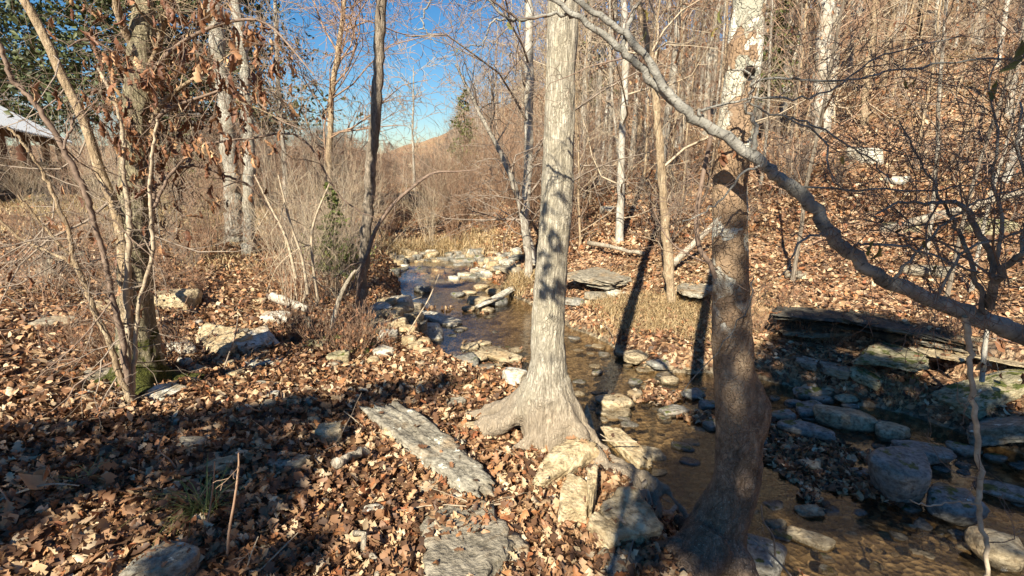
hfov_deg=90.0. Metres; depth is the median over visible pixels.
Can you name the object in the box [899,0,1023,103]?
sapling
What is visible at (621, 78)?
tree
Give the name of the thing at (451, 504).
fallen stick
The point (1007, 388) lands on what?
rock
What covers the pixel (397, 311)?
rock
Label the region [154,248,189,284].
shrub
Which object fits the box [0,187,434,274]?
lawn grass
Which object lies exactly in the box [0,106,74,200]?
picnic shelter
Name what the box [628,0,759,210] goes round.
sapling
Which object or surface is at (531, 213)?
shrub
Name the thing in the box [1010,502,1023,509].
rock
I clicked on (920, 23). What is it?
sapling
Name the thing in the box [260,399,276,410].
rock
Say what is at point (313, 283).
shrub
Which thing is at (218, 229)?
shrub
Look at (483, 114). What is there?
tree
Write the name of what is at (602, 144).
sapling
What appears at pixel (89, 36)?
leafy branch
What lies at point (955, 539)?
rock
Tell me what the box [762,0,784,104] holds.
tree
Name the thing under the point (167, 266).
shrub
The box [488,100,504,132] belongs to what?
tree
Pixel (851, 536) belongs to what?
rock
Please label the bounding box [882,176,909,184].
rock
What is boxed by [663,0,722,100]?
tree
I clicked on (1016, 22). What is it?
shrub
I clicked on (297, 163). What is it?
tree
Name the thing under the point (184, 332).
shrub
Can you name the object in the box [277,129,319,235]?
sapling
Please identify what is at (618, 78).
tree
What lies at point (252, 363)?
rock
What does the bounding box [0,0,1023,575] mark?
ground
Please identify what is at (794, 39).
sapling
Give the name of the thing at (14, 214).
shrub
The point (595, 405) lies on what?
rock
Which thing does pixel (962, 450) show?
rock
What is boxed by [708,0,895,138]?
sapling
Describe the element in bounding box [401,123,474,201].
shrub
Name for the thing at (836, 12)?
tree
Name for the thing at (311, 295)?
shrub
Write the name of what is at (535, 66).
sapling
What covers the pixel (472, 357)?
rock
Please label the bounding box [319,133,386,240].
sapling
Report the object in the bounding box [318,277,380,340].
shrub
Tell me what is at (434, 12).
sky
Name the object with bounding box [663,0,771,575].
sycamore tree
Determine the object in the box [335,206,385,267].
shrub
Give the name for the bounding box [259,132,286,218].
sapling
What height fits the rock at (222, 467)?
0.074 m
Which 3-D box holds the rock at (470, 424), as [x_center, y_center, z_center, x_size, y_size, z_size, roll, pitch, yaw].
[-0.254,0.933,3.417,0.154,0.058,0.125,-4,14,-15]
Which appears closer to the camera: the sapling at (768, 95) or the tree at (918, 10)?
the sapling at (768, 95)
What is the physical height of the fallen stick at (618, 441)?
0.113 m
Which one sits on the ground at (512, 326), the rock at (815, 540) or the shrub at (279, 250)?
the shrub at (279, 250)
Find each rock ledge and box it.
[567,267,631,286]
[579,282,621,289]
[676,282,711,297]
[770,306,867,323]
[778,320,842,338]
[779,328,856,337]
[789,320,904,335]
[842,309,977,350]
[852,342,929,371]
[867,333,912,344]
[907,336,967,352]
[908,344,967,361]
[952,333,988,341]
[964,353,1023,367]
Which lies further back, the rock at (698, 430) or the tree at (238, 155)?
the tree at (238, 155)
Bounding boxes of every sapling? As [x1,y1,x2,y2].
[0,0,167,368]
[0,0,201,430]
[0,126,213,403]
[1,16,380,318]
[24,67,267,430]
[111,103,192,265]
[154,130,215,254]
[155,91,207,231]
[166,87,243,250]
[166,134,235,255]
[207,99,280,224]
[221,111,276,229]
[239,133,269,201]
[253,111,317,247]
[254,124,289,206]
[255,121,285,220]
[258,137,295,202]
[259,126,288,198]
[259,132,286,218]
[260,143,302,244]
[262,156,303,234]
[265,122,318,279]
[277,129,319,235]
[280,147,314,232]
[286,103,474,322]
[287,127,318,214]
[295,120,324,217]
[295,167,358,265]
[299,156,334,209]
[301,102,334,199]
[304,135,338,218]
[308,141,346,218]
[312,153,348,217]
[312,163,352,258]
[314,150,356,213]
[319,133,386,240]
[320,135,355,228]
[320,140,364,251]
[335,138,352,202]
[344,153,389,251]
[363,131,387,203]
[377,131,398,202]
[378,160,402,197]
[457,66,505,173]
[459,0,546,187]
[460,21,516,164]
[462,30,498,193]
[478,8,541,166]
[479,44,523,154]
[490,12,546,140]
[493,81,523,139]
[498,0,618,136]
[499,78,544,148]
[510,0,669,245]
[511,11,585,125]
[520,0,664,204]
[535,0,620,198]
[575,0,653,206]
[580,2,619,134]
[582,0,719,183]
[590,0,692,178]
[602,22,667,161]
[617,0,653,159]
[626,19,665,149]
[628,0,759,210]
[629,0,720,180]
[632,0,675,150]
[634,12,719,155]
[649,7,705,113]
[666,1,795,189]
[668,0,780,183]
[680,0,731,117]
[685,3,729,102]
[698,0,991,284]
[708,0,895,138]
[721,0,861,184]
[758,7,791,103]
[761,0,887,145]
[764,0,853,130]
[771,0,863,135]
[775,0,847,100]
[781,6,813,77]
[788,5,882,76]
[841,0,1016,95]
[843,0,1023,296]
[861,0,1013,84]
[863,0,1017,255]
[866,0,1023,151]
[869,0,950,76]
[879,1,966,60]
[890,0,1023,293]
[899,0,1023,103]
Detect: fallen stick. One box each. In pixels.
[127,382,174,405]
[321,394,360,451]
[344,411,387,454]
[394,486,500,511]
[596,432,636,442]
[627,539,633,560]
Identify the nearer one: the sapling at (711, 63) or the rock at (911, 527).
the rock at (911, 527)
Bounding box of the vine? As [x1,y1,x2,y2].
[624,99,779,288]
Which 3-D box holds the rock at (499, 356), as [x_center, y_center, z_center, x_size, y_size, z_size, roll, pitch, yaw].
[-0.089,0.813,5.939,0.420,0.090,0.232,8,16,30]
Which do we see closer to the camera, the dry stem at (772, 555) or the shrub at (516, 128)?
the dry stem at (772, 555)
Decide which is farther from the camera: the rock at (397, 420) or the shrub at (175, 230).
the shrub at (175, 230)
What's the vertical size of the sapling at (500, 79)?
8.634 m
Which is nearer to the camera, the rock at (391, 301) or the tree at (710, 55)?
the rock at (391, 301)
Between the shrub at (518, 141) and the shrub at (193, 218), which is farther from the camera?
the shrub at (518, 141)
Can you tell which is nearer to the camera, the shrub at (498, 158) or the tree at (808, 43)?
the shrub at (498, 158)
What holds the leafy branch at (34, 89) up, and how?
attached to the oak tree at (143, 28)
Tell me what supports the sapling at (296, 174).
on the ground at (512, 326)
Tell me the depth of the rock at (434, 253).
11.58 m
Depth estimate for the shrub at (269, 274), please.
7.50 m
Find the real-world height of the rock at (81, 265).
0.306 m
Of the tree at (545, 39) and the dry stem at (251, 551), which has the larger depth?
the tree at (545, 39)
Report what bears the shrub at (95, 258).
on the ground at (512, 326)
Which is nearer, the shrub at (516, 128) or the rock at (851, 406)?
the rock at (851, 406)
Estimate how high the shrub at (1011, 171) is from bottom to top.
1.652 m
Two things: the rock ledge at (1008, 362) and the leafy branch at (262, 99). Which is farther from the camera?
the rock ledge at (1008, 362)
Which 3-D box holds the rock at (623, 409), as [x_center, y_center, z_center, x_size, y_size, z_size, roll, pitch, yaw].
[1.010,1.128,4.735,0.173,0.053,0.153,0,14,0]
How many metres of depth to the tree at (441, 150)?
59.48 m
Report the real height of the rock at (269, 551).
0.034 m
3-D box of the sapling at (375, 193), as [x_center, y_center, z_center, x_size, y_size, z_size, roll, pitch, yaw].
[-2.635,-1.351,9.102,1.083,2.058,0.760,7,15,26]
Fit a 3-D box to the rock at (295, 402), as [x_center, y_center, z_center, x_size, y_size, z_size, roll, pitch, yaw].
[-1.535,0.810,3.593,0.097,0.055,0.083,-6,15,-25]
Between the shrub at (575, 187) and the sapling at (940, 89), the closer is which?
the sapling at (940, 89)
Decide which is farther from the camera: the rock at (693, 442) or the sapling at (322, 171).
the sapling at (322, 171)
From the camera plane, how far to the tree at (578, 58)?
13.25 m
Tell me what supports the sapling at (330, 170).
on the ground at (512, 326)
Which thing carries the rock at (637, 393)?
in the water
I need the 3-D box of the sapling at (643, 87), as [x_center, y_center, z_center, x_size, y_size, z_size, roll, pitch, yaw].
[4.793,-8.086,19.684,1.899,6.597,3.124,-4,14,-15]
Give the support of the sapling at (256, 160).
on the ground at (512, 326)
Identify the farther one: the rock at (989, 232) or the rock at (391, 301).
the rock at (989, 232)
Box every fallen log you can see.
[331,446,372,468]
[352,530,380,575]
[587,240,644,255]
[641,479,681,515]
[674,222,712,266]
[878,190,1023,233]
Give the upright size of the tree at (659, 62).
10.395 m
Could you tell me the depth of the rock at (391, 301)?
6.38 m
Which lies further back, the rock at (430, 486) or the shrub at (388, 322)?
the shrub at (388, 322)
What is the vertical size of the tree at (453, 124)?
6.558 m
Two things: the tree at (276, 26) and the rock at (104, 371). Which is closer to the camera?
the rock at (104, 371)
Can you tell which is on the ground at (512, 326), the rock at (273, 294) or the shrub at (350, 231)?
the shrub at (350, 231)
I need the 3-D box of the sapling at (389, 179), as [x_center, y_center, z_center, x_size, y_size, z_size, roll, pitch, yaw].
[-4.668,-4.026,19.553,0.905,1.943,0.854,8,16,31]
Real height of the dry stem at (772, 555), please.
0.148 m
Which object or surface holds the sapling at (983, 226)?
on the ground at (512, 326)
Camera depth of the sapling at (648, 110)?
12.80 m
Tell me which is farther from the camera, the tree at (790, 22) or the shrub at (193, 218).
the tree at (790, 22)
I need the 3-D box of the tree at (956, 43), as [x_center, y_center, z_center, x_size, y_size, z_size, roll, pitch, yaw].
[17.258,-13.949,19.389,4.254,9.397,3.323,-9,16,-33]
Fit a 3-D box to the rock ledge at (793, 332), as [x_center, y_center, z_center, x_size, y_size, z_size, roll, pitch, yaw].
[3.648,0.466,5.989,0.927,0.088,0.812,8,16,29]
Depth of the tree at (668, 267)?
6.14 m
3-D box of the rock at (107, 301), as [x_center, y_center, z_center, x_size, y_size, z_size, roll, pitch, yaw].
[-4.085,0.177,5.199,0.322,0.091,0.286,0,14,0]
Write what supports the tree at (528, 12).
on the ground at (512, 326)
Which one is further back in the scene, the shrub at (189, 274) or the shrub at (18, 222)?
the shrub at (18, 222)
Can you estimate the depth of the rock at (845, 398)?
4.83 m
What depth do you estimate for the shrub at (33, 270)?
5.17 m
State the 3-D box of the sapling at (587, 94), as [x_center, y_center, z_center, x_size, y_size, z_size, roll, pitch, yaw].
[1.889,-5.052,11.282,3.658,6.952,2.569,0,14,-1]
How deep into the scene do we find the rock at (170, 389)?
3.50 m
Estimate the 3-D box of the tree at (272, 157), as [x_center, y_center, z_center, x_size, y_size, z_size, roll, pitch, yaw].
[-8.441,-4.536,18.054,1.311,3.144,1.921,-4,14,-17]
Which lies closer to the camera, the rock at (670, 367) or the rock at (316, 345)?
the rock at (316, 345)
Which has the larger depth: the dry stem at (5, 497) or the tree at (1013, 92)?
the tree at (1013, 92)
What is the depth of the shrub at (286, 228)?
8.07 m
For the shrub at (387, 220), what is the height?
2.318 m
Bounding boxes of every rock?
[28,316,79,328]
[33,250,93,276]
[66,367,110,380]
[67,390,95,395]
[96,299,116,311]
[119,540,200,575]
[141,382,188,401]
[154,288,202,310]
[166,339,196,354]
[173,417,188,426]
[176,436,207,453]
[177,357,192,365]
[187,364,207,372]
[196,323,252,357]
[196,455,240,474]
[217,359,234,366]
[225,369,246,376]
[235,325,281,353]
[238,404,251,413]
[241,359,261,367]
[250,438,263,449]
[252,298,267,302]
[259,310,291,322]
[260,358,282,365]
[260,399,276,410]
[260,543,287,560]
[263,390,278,399]
[266,452,312,475]
[268,292,308,311]
[286,398,299,408]
[302,338,331,349]
[304,396,317,406]
[307,414,320,420]
[315,421,341,443]
[326,349,350,363]
[326,359,340,365]
[357,309,383,319]
[358,401,495,499]
[363,503,383,517]
[364,318,386,329]
[367,355,379,362]
[372,302,391,310]
[372,344,394,355]
[376,329,397,342]
[377,297,396,306]
[380,306,403,318]
[381,428,392,439]
[386,316,408,328]
[390,295,413,306]
[393,260,403,265]
[394,302,414,313]
[396,324,418,333]
[397,257,406,261]
[402,335,416,344]
[404,310,423,321]
[407,341,422,348]
[409,321,419,327]
[412,254,422,259]
[413,286,430,294]
[413,302,424,310]
[415,267,427,273]
[417,337,431,345]
[418,310,462,327]
[418,347,432,355]
[419,319,427,331]
[419,496,533,575]
[420,478,439,492]
[422,322,443,340]
[423,261,435,267]
[427,251,438,257]
[429,279,452,284]
[436,256,449,261]
[446,396,466,407]
[449,258,473,264]
[451,292,464,297]
[452,263,466,271]
[453,250,466,256]
[453,489,467,497]
[455,352,478,366]
[460,342,478,351]
[461,272,469,275]
[462,290,476,295]
[462,305,475,312]
[463,421,474,430]
[467,296,491,308]
[468,274,478,282]
[470,268,484,273]
[473,248,484,254]
[473,284,489,291]
[473,351,487,362]
[475,271,485,277]
[475,286,514,307]
[477,341,491,347]
[478,346,507,352]
[478,363,494,368]
[479,306,494,313]
[480,270,492,277]
[483,315,496,319]
[485,288,500,294]
[487,350,522,363]
[488,297,507,307]
[490,256,505,260]
[498,259,513,265]
[499,265,521,274]
[502,367,526,387]
[508,346,523,353]
[511,247,521,253]
[532,436,599,488]
[558,472,587,526]
[565,297,584,305]
[572,378,586,384]
[574,391,584,397]
[584,291,608,299]
[584,404,594,429]
[586,463,597,519]
[587,511,620,548]
[588,403,598,407]
[591,343,604,349]
[591,370,602,376]
[594,407,612,417]
[595,393,633,408]
[597,434,605,440]
[597,547,643,575]
[598,405,615,410]
[598,426,651,470]
[598,486,663,544]
[599,206,614,213]
[604,289,625,296]
[606,412,617,420]
[614,411,630,416]
[615,349,627,355]
[616,408,630,411]
[617,416,630,420]
[619,420,638,428]
[623,349,648,364]
[627,389,642,399]
[628,378,642,386]
[635,366,653,373]
[640,384,653,389]
[640,401,651,406]
[641,445,666,463]
[646,359,669,369]
[650,469,667,476]
[655,372,670,378]
[656,413,670,418]
[657,404,689,417]
[659,375,678,385]
[666,365,674,369]
[671,441,694,451]
[679,387,705,401]
[679,457,700,467]
[681,438,699,447]
[691,426,705,434]
[698,399,714,410]
[702,418,715,432]
[747,533,786,575]
[761,500,783,511]
[764,519,786,527]
[769,395,779,401]
[769,528,791,543]
[771,409,796,421]
[777,419,835,441]
[783,399,800,407]
[784,270,806,279]
[786,525,835,552]
[787,443,797,448]
[792,386,832,399]
[793,504,825,517]
[795,356,818,370]
[796,400,821,417]
[798,416,816,422]
[799,459,820,469]
[808,395,834,404]
[812,404,878,432]
[817,552,835,563]
[818,504,841,516]
[818,564,837,575]
[819,361,850,379]
[820,484,830,492]
[834,393,858,402]
[839,403,859,409]
[842,531,861,541]
[846,147,883,164]
[850,364,883,390]
[850,467,868,479]
[852,509,867,519]
[868,446,931,503]
[869,561,884,571]
[871,443,886,450]
[875,421,910,442]
[878,222,921,232]
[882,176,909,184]
[888,530,908,543]
[890,440,956,465]
[899,504,922,515]
[902,264,955,277]
[902,523,917,531]
[908,548,922,557]
[913,517,932,531]
[917,549,935,561]
[925,486,989,527]
[930,367,1023,419]
[933,465,950,473]
[945,440,980,457]
[946,535,962,544]
[947,529,964,539]
[950,460,970,469]
[954,544,970,554]
[956,469,970,477]
[963,526,1023,572]
[964,217,1019,235]
[965,413,1023,446]
[970,480,1023,504]
[982,453,1007,464]
[991,567,1020,574]
[1007,462,1023,472]
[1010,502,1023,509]
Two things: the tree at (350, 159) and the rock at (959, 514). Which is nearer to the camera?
the rock at (959, 514)
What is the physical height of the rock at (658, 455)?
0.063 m
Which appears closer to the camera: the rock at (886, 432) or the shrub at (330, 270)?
the rock at (886, 432)
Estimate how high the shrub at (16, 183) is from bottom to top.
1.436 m
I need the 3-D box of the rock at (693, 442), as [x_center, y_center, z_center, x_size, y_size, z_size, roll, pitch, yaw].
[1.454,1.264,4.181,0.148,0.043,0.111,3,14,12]
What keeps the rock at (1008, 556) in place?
in the water
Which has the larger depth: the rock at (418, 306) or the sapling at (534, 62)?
the sapling at (534, 62)
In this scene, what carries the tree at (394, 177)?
on the ground at (512, 326)
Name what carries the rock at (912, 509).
in the water
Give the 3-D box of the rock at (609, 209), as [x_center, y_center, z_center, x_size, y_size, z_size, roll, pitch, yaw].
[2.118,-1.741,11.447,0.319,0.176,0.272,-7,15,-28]
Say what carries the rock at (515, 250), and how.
on the ground at (512, 326)
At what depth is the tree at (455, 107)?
59.34 m
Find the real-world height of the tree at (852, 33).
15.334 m
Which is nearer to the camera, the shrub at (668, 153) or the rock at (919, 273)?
the rock at (919, 273)
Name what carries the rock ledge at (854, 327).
on the rock ledge at (813, 327)
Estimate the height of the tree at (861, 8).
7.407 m
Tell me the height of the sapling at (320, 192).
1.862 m
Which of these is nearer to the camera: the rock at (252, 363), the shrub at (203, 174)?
the rock at (252, 363)
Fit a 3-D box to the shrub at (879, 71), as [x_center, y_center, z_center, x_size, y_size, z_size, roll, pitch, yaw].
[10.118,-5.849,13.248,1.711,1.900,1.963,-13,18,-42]
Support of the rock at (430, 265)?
on the ground at (512, 326)
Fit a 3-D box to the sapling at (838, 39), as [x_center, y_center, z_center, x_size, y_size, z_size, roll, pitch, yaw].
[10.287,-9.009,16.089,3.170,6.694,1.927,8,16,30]
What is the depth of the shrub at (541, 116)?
15.54 m
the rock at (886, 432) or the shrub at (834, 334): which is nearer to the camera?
the rock at (886, 432)
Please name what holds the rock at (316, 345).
on the ground at (512, 326)
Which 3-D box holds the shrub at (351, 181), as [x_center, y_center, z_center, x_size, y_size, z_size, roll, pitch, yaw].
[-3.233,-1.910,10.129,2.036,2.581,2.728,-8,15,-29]
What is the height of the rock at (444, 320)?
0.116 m
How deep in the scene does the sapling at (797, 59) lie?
13.33 m
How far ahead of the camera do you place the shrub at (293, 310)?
5.41 m
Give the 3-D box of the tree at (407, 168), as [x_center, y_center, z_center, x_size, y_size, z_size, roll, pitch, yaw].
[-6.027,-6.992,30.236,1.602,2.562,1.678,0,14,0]
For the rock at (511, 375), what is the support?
on the ground at (512, 326)
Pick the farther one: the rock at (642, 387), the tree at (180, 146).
the tree at (180, 146)
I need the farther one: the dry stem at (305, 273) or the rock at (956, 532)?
the dry stem at (305, 273)
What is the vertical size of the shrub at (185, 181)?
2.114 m
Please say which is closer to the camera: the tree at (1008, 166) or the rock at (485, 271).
the tree at (1008, 166)
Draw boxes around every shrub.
[0,136,67,205]
[0,144,39,198]
[0,155,24,193]
[0,160,44,199]
[0,177,103,291]
[0,194,42,226]
[0,196,70,245]
[0,198,84,268]
[0,206,89,303]
[2,71,166,245]
[2,112,40,163]
[5,116,44,190]
[17,157,69,218]
[22,130,117,206]
[25,117,114,219]
[28,308,114,369]
[31,303,97,348]
[36,190,112,247]
[39,247,114,291]
[43,208,108,250]
[46,195,96,234]
[50,146,87,190]
[63,238,116,271]
[80,114,216,229]
[80,297,114,328]
[83,256,154,289]
[83,325,114,365]
[84,304,114,338]
[86,256,116,298]
[103,154,171,207]
[103,231,116,259]
[104,270,178,299]
[107,295,216,362]
[154,191,211,253]
[154,230,180,262]
[154,241,198,280]
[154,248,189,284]
[155,113,245,259]
[155,143,204,215]
[157,211,215,261]
[166,109,362,308]
[167,133,219,203]
[168,235,210,272]
[177,185,241,250]
[177,265,211,294]
[181,215,221,246]
[181,258,212,287]
[185,137,275,222]
[228,201,289,257]
[241,148,277,216]
[242,148,281,201]
[247,246,286,278]
[250,185,325,269]
[254,164,289,198]
[257,247,302,274]
[258,127,399,299]
[258,129,323,215]
[258,197,320,256]
[259,193,308,243]
[262,293,326,337]
[264,256,320,301]
[265,119,391,230]
[267,129,460,288]
[267,290,341,341]
[272,295,314,326]
[272,314,305,344]
[276,145,323,201]
[276,261,310,285]
[280,177,350,250]
[281,186,382,297]
[284,218,384,288]
[284,243,320,272]
[287,291,365,354]
[289,188,363,245]
[290,255,334,300]
[296,127,397,243]
[296,267,338,302]
[308,203,384,275]
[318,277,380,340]
[319,296,398,354]
[323,302,394,353]
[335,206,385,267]
[338,301,372,324]
[361,157,414,239]
[388,128,473,246]
[390,93,523,213]
[394,143,457,235]
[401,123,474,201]
[411,115,497,241]
[412,163,440,206]
[414,112,484,212]
[416,144,465,221]
[418,122,488,228]
[418,139,460,200]
[421,157,448,209]
[426,116,498,216]
[436,123,478,193]
[450,105,520,210]
[450,128,523,232]
[455,105,520,186]
[465,103,523,202]
[471,79,543,227]
[471,117,523,198]
[472,113,542,227]
[480,76,592,231]
[480,101,523,189]
[482,89,542,209]
[495,93,544,176]
[503,108,576,218]
[505,86,599,158]
[516,64,618,212]
[516,127,574,203]
[522,59,633,230]
[533,132,593,181]
[570,196,607,239]
[581,134,638,196]
[589,134,635,184]
[595,114,713,245]
[607,146,643,191]
[625,138,653,159]
[635,131,678,169]
[648,138,682,167]
[657,170,710,218]
[675,117,712,167]
[696,288,711,316]
[708,179,783,224]
[750,279,771,308]
[751,301,785,333]
[759,90,868,182]
[759,277,812,308]
[760,81,856,196]
[779,307,816,341]
[813,118,868,183]
[816,316,856,346]
[837,58,863,97]
[861,30,948,99]
[891,106,965,168]
[894,315,952,347]
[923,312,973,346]
[934,318,990,352]
[953,0,1023,43]
[983,4,1017,39]
[988,146,1022,197]
[997,2,1023,39]
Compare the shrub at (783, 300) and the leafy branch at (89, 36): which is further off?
the shrub at (783, 300)
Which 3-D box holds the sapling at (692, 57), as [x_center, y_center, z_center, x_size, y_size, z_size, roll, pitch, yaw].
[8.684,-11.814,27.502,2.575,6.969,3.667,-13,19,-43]
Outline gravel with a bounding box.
[155,248,1023,556]
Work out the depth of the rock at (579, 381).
5.33 m
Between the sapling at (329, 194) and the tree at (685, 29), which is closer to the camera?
the sapling at (329, 194)
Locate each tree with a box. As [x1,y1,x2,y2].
[0,0,111,138]
[0,0,362,206]
[0,95,38,159]
[1,92,20,151]
[4,97,15,157]
[28,106,59,161]
[42,0,373,402]
[53,97,109,163]
[121,0,253,245]
[154,92,212,212]
[155,92,213,206]
[156,114,215,198]
[159,0,338,219]
[177,0,327,255]
[189,108,255,190]
[197,0,481,212]
[198,112,241,199]
[206,129,266,192]
[239,127,270,193]
[257,127,290,200]
[275,128,322,205]
[287,139,321,193]
[289,131,318,174]
[294,122,352,193]
[295,124,346,197]
[304,123,347,190]
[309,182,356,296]
[313,0,718,277]
[313,133,356,208]
[319,125,366,213]
[334,135,360,203]
[339,0,446,319]
[343,134,360,177]
[348,152,378,208]
[349,137,365,191]
[353,155,391,207]
[376,141,408,199]
[376,161,392,205]
[382,33,454,190]
[383,142,404,183]
[384,161,405,197]
[394,154,411,186]
[396,139,418,180]
[396,144,418,181]
[399,150,419,187]
[412,0,619,276]
[414,0,1023,575]
[416,153,429,181]
[434,140,450,168]
[441,107,473,150]
[442,63,491,167]
[442,69,480,137]
[443,116,468,152]
[449,88,481,187]
[454,61,491,162]
[460,0,546,179]
[461,1,524,139]
[465,0,688,518]
[468,94,498,148]
[479,84,506,139]
[480,0,721,199]
[483,34,545,140]
[485,0,547,136]
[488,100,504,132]
[502,1,616,99]
[503,77,535,130]
[505,4,615,105]
[507,0,615,127]
[510,31,546,109]
[521,0,684,183]
[523,4,633,169]
[532,0,620,98]
[540,0,731,244]
[579,0,642,195]
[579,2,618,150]
[579,7,619,116]
[580,0,655,184]
[580,0,715,164]
[581,0,708,167]
[591,0,647,132]
[595,2,675,128]
[604,0,696,140]
[604,1,664,106]
[606,0,709,161]
[609,0,819,303]
[617,21,631,121]
[628,0,686,143]
[628,9,669,124]
[629,0,706,139]
[630,0,731,147]
[643,0,710,75]
[649,1,725,129]
[654,0,783,180]
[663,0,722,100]
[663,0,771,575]
[664,0,706,112]
[666,0,753,132]
[686,1,730,114]
[687,2,712,96]
[690,0,721,137]
[690,3,709,86]
[704,4,730,85]
[710,1,730,116]
[755,0,780,122]
[757,0,799,139]
[760,0,955,133]
[761,0,978,146]
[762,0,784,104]
[774,0,815,99]
[780,1,819,44]
[781,0,813,113]
[782,3,810,87]
[790,0,803,92]
[838,0,848,65]
[839,0,947,66]
[841,0,897,88]
[845,0,856,87]
[845,0,1021,56]
[846,0,910,125]
[858,0,1023,46]
[869,0,940,87]
[894,3,901,41]
[907,0,966,51]
[951,60,1023,184]
[954,0,958,46]
[955,0,1023,117]
[994,0,1009,65]
[1012,0,1023,31]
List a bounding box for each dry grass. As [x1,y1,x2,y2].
[351,222,534,297]
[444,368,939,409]
[576,281,711,343]
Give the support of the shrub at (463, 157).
on the ground at (512, 326)
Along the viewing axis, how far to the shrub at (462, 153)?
16.88 m
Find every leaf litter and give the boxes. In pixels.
[0,1,1023,287]
[0,172,1023,507]
[0,330,901,575]
[38,250,980,575]
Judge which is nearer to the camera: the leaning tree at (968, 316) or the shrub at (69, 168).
the leaning tree at (968, 316)
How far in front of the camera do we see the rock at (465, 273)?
10.16 m
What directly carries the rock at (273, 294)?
on the leaf litter at (24, 350)
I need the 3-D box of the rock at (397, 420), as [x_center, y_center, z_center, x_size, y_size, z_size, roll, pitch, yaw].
[-0.523,0.975,3.135,0.285,0.206,1.342,-13,18,-42]
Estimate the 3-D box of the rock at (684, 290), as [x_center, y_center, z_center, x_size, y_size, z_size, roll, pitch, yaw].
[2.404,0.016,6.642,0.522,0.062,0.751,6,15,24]
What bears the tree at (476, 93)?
on the ground at (512, 326)
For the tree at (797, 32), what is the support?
on the ground at (512, 326)
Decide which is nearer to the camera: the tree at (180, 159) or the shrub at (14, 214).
the shrub at (14, 214)
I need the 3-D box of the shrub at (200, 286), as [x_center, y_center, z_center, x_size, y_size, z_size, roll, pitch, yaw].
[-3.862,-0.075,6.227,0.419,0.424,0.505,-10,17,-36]
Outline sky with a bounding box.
[0,0,811,153]
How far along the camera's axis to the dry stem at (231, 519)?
2.00 m
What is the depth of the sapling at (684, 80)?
16.95 m
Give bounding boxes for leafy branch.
[0,0,267,164]
[54,0,216,171]
[78,0,305,214]
[102,0,313,191]
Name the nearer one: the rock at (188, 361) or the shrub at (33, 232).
the rock at (188, 361)
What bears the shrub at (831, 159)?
on the ground at (512, 326)
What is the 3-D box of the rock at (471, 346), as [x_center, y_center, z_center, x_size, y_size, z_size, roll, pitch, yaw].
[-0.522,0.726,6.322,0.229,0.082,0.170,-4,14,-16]
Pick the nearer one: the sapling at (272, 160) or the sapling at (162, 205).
the sapling at (162, 205)
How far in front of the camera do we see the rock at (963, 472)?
3.75 m
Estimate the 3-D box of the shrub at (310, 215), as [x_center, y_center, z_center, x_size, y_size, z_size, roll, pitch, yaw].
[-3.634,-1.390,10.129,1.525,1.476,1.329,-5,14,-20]
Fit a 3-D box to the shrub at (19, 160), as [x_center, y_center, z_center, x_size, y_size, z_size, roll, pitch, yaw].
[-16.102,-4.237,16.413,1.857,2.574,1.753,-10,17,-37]
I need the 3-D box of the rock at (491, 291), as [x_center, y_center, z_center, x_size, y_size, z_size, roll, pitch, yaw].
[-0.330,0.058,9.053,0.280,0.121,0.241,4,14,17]
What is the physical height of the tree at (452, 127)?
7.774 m
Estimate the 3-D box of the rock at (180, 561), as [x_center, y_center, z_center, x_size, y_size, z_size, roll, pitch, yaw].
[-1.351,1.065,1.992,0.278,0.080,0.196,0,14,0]
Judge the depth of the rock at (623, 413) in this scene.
4.64 m
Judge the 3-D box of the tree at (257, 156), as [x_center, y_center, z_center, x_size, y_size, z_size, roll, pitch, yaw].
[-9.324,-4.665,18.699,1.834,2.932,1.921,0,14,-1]
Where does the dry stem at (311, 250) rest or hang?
on the ground at (512, 326)
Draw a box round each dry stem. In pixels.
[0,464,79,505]
[0,488,21,518]
[138,424,183,472]
[194,461,214,521]
[213,453,239,562]
[224,314,238,366]
[233,175,342,306]
[234,536,258,565]
[251,183,348,310]
[254,175,348,324]
[255,533,297,574]
[293,267,356,328]
[407,275,438,333]
[747,534,791,575]
[757,504,775,556]
[975,329,1023,384]
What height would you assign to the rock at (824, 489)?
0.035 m
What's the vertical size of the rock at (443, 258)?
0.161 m
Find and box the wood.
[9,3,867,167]
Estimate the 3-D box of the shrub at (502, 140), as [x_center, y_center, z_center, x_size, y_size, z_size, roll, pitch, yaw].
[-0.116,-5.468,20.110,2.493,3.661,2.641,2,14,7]
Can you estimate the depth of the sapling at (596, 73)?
25.03 m
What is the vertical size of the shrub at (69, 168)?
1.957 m
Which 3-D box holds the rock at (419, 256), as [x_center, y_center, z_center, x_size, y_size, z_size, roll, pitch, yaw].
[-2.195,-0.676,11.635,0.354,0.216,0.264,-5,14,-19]
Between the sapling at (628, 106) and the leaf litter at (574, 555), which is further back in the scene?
the sapling at (628, 106)
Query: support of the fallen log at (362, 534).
on the ground at (512, 326)
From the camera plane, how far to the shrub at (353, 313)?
5.55 m
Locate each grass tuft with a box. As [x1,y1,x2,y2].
[47,453,120,490]
[113,450,248,548]
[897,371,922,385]
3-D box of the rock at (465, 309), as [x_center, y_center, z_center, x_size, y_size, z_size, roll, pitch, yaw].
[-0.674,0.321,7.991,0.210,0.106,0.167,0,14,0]

